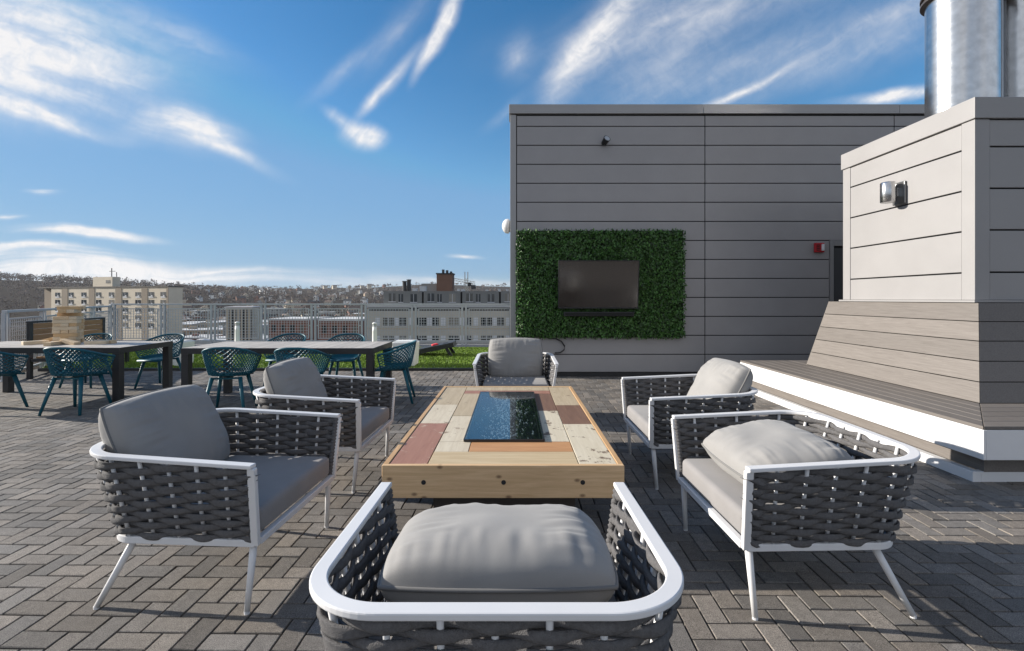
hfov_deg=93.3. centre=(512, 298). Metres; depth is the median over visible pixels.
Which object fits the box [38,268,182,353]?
apartment building
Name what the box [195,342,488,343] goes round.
parapet
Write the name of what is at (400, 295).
window
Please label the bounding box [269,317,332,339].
brick hall
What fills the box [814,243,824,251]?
fire alarm
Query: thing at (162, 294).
window
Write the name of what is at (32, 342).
wooden block
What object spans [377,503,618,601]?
back pillow
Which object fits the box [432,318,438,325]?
window
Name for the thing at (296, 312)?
house
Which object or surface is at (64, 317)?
wooden block
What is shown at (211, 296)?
house
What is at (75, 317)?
wooden block
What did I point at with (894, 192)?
wall sconce
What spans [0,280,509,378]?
ground
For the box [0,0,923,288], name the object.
sky
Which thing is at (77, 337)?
wooden block
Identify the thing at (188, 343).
cube seat
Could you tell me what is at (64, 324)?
wooden block
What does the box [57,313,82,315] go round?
wooden block
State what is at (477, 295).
window
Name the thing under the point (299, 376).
back pillow
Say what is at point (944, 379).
deck bench
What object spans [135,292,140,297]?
window
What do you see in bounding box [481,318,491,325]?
window
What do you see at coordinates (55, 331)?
wooden block
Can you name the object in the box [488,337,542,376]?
back pillow
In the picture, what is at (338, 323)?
brick hall
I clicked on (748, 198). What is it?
rooftop building
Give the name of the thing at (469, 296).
window
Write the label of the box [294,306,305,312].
house
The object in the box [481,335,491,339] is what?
window
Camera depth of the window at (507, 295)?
90.34 m
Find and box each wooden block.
[21,340,48,344]
[43,341,64,345]
[52,320,78,322]
[52,326,78,329]
[52,330,59,333]
[53,316,61,319]
[53,333,79,336]
[57,306,82,309]
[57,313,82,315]
[60,323,68,326]
[60,338,80,344]
[61,316,68,319]
[66,309,81,312]
[68,335,83,339]
[69,316,83,319]
[69,322,83,326]
[69,329,83,332]
[84,340,109,344]
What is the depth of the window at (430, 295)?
90.10 m
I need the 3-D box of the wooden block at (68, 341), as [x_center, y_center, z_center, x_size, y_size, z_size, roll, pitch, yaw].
[-6.156,0.605,6.719,0.270,0.047,0.088,10,2,14]
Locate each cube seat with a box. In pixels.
[158,340,194,365]
[392,340,418,366]
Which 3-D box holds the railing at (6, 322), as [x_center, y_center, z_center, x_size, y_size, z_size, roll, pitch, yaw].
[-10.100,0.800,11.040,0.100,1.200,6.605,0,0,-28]
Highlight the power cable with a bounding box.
[550,338,564,353]
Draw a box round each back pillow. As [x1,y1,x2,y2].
[98,385,229,500]
[263,357,327,407]
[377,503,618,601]
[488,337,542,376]
[686,358,752,408]
[701,419,852,493]
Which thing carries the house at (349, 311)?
on the ground
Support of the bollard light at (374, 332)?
on the turf base at (355, 364)
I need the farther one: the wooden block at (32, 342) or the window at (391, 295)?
the window at (391, 295)
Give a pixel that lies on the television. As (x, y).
(598, 284)
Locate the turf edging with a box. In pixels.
[38,368,473,370]
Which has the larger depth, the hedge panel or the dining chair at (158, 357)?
the hedge panel
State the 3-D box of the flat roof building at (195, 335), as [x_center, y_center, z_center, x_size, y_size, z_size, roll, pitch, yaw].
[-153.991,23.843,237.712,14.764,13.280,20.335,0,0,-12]
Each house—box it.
[209,293,215,298]
[212,298,221,302]
[236,296,245,302]
[276,298,285,306]
[286,310,301,315]
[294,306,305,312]
[327,295,335,300]
[343,299,350,305]
[347,296,354,302]
[347,309,359,314]
[348,305,360,309]
[360,298,367,302]
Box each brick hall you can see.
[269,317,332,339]
[319,317,363,339]
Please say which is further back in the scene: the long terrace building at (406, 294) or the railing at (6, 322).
the long terrace building at (406, 294)
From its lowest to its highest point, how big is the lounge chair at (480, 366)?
0.719 m
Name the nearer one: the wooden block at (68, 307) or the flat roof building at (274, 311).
the wooden block at (68, 307)
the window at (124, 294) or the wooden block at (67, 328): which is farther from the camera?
the window at (124, 294)
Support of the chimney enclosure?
on the deck bench
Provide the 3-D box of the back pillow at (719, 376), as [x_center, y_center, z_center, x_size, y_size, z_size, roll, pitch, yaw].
[1.669,0.739,3.950,0.241,0.528,0.680,30,0,0]
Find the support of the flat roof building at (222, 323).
on the ground
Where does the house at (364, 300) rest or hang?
on the ground
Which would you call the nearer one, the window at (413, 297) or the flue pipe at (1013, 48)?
the flue pipe at (1013, 48)
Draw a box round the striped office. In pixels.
[225,306,259,339]
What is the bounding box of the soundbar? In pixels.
[563,312,633,315]
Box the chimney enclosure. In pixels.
[839,97,1023,302]
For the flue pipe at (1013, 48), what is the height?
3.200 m
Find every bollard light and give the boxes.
[235,321,239,340]
[372,322,376,340]
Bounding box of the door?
[834,248,842,300]
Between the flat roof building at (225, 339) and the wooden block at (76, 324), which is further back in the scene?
the flat roof building at (225, 339)
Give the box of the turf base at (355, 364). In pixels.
[42,347,487,367]
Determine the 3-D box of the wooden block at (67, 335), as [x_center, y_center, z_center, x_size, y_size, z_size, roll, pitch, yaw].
[-6.373,0.520,6.902,0.270,0.047,0.088,0,0,-24]
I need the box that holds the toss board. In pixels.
[419,340,456,355]
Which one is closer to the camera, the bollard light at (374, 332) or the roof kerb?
the bollard light at (374, 332)
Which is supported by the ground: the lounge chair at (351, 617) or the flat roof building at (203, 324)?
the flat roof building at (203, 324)
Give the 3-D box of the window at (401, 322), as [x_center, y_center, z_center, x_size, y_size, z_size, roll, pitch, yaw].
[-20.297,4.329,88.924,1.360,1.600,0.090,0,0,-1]
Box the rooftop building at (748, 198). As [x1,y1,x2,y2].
[509,104,923,376]
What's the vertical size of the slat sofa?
1.005 m
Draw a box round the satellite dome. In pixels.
[502,219,509,233]
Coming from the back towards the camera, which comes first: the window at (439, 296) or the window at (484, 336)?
the window at (439, 296)
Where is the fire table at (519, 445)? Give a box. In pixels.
[382,386,623,507]
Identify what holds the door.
in the rooftop building at (748, 198)
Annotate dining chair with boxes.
[0,352,28,406]
[38,347,115,415]
[58,333,112,387]
[134,333,184,388]
[201,347,261,407]
[263,333,305,386]
[274,347,330,374]
[328,333,364,379]
[375,340,416,403]
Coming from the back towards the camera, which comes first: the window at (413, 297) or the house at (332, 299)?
the house at (332, 299)
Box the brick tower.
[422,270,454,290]
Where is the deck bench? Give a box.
[740,301,1023,481]
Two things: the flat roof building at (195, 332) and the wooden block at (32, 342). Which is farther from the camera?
the flat roof building at (195, 332)
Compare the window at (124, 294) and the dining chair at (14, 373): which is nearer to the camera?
the dining chair at (14, 373)
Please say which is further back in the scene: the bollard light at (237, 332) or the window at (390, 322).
the window at (390, 322)
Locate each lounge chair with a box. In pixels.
[90,408,342,614]
[253,375,395,492]
[309,482,683,650]
[472,352,558,385]
[621,374,757,489]
[670,410,920,620]
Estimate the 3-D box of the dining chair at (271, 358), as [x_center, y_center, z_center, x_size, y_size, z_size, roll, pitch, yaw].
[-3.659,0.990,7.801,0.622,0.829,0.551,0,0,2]
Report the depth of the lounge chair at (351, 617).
1.09 m
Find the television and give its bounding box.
[558,260,639,308]
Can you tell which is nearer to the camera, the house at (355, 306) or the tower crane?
the tower crane
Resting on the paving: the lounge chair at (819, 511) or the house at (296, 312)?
the lounge chair at (819, 511)
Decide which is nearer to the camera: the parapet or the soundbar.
the soundbar
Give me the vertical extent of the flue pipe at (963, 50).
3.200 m
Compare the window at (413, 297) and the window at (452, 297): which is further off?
the window at (452, 297)
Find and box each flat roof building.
[183,322,205,326]
[183,326,222,335]
[184,334,222,339]
[201,320,224,326]
[203,335,268,339]
[263,306,286,315]
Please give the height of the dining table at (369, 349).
0.760 m
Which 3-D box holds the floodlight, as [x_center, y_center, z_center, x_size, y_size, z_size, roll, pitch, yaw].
[1.641,-2.799,8.560,0.126,0.148,0.201,0,0,-14]
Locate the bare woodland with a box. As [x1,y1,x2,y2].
[0,272,506,320]
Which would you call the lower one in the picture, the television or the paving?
the paving
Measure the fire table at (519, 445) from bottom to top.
0.532 m
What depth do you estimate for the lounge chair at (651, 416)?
3.54 m
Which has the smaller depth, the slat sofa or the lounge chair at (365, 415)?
the lounge chair at (365, 415)
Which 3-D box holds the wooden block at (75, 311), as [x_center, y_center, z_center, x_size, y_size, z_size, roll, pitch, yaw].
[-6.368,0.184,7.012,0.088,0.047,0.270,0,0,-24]
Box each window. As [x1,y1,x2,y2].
[122,292,127,297]
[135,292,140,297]
[148,292,153,297]
[160,292,165,297]
[383,318,393,325]
[389,293,394,301]
[398,294,402,302]
[399,318,405,325]
[410,294,416,302]
[417,318,425,325]
[428,293,433,301]
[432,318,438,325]
[437,294,441,302]
[449,294,455,302]
[449,318,458,325]
[466,293,472,301]
[476,294,480,302]
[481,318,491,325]
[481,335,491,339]
[487,294,494,302]
[497,318,503,325]
[505,293,509,301]
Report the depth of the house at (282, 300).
724.17 m
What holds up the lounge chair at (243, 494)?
on the paving
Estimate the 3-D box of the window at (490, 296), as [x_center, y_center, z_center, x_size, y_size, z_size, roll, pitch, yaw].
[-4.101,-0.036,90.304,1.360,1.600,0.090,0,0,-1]
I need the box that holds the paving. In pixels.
[0,371,1023,650]
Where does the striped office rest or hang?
on the ground
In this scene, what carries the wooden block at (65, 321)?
on the wooden block
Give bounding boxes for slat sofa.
[26,317,128,378]
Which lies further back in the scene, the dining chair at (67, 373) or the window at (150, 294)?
the window at (150, 294)
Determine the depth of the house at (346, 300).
795.72 m
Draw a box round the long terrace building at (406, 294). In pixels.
[367,279,509,339]
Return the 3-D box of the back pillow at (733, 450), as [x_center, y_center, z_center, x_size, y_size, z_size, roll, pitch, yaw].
[1.345,0.809,2.519,0.527,0.243,0.680,-10,0,-1]
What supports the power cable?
attached to the rooftop building at (748, 198)
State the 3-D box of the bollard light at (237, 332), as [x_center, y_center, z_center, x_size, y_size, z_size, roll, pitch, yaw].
[-7.414,0.985,13.000,0.150,0.740,0.148,0,0,0]
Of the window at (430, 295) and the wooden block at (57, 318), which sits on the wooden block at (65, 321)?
the wooden block at (57, 318)
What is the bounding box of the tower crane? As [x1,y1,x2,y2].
[454,272,475,290]
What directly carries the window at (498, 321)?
in the long terrace building at (406, 294)
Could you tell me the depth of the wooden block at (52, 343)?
6.55 m
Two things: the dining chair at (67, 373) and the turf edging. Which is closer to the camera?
the dining chair at (67, 373)
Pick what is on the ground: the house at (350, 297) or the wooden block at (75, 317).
the house at (350, 297)
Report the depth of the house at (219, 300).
673.44 m
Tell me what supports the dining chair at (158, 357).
on the paving
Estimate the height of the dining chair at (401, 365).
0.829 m
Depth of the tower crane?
199.29 m
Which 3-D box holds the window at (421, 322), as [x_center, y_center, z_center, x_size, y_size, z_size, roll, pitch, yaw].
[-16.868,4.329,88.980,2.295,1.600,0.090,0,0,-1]
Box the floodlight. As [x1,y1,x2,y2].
[601,136,609,145]
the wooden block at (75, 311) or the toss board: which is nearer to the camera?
the wooden block at (75, 311)
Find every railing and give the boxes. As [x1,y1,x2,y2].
[0,305,111,381]
[111,303,509,344]
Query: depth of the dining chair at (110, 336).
7.92 m
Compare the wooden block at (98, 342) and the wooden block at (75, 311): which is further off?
the wooden block at (75, 311)
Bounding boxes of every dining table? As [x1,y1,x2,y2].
[0,341,172,402]
[181,341,391,392]
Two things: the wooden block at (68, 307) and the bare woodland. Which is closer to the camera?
the wooden block at (68, 307)
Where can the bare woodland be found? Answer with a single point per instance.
(62, 277)
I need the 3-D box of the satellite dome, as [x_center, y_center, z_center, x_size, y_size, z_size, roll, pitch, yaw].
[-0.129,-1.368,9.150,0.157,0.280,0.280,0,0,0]
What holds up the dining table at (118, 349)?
on the paving
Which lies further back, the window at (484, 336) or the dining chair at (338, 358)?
the window at (484, 336)
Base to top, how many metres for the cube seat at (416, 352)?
0.502 m
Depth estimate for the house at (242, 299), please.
739.38 m
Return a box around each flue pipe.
[920,0,1003,118]
[1004,0,1023,96]
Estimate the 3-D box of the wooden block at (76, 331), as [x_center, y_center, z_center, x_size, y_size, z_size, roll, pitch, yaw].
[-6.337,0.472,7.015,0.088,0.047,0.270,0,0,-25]
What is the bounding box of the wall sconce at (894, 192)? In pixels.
[880,181,905,205]
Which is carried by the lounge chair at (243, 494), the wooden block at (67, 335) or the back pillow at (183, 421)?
the back pillow at (183, 421)
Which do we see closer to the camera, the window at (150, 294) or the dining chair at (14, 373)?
the dining chair at (14, 373)
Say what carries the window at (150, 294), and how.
in the apartment building at (104, 291)
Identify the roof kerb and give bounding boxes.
[194,344,488,346]
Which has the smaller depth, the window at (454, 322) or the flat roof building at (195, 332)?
the window at (454, 322)
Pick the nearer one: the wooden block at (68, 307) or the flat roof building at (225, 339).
the wooden block at (68, 307)
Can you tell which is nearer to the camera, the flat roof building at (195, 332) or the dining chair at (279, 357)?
the dining chair at (279, 357)
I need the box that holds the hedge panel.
[515,228,687,339]
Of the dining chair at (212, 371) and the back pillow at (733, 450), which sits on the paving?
the dining chair at (212, 371)

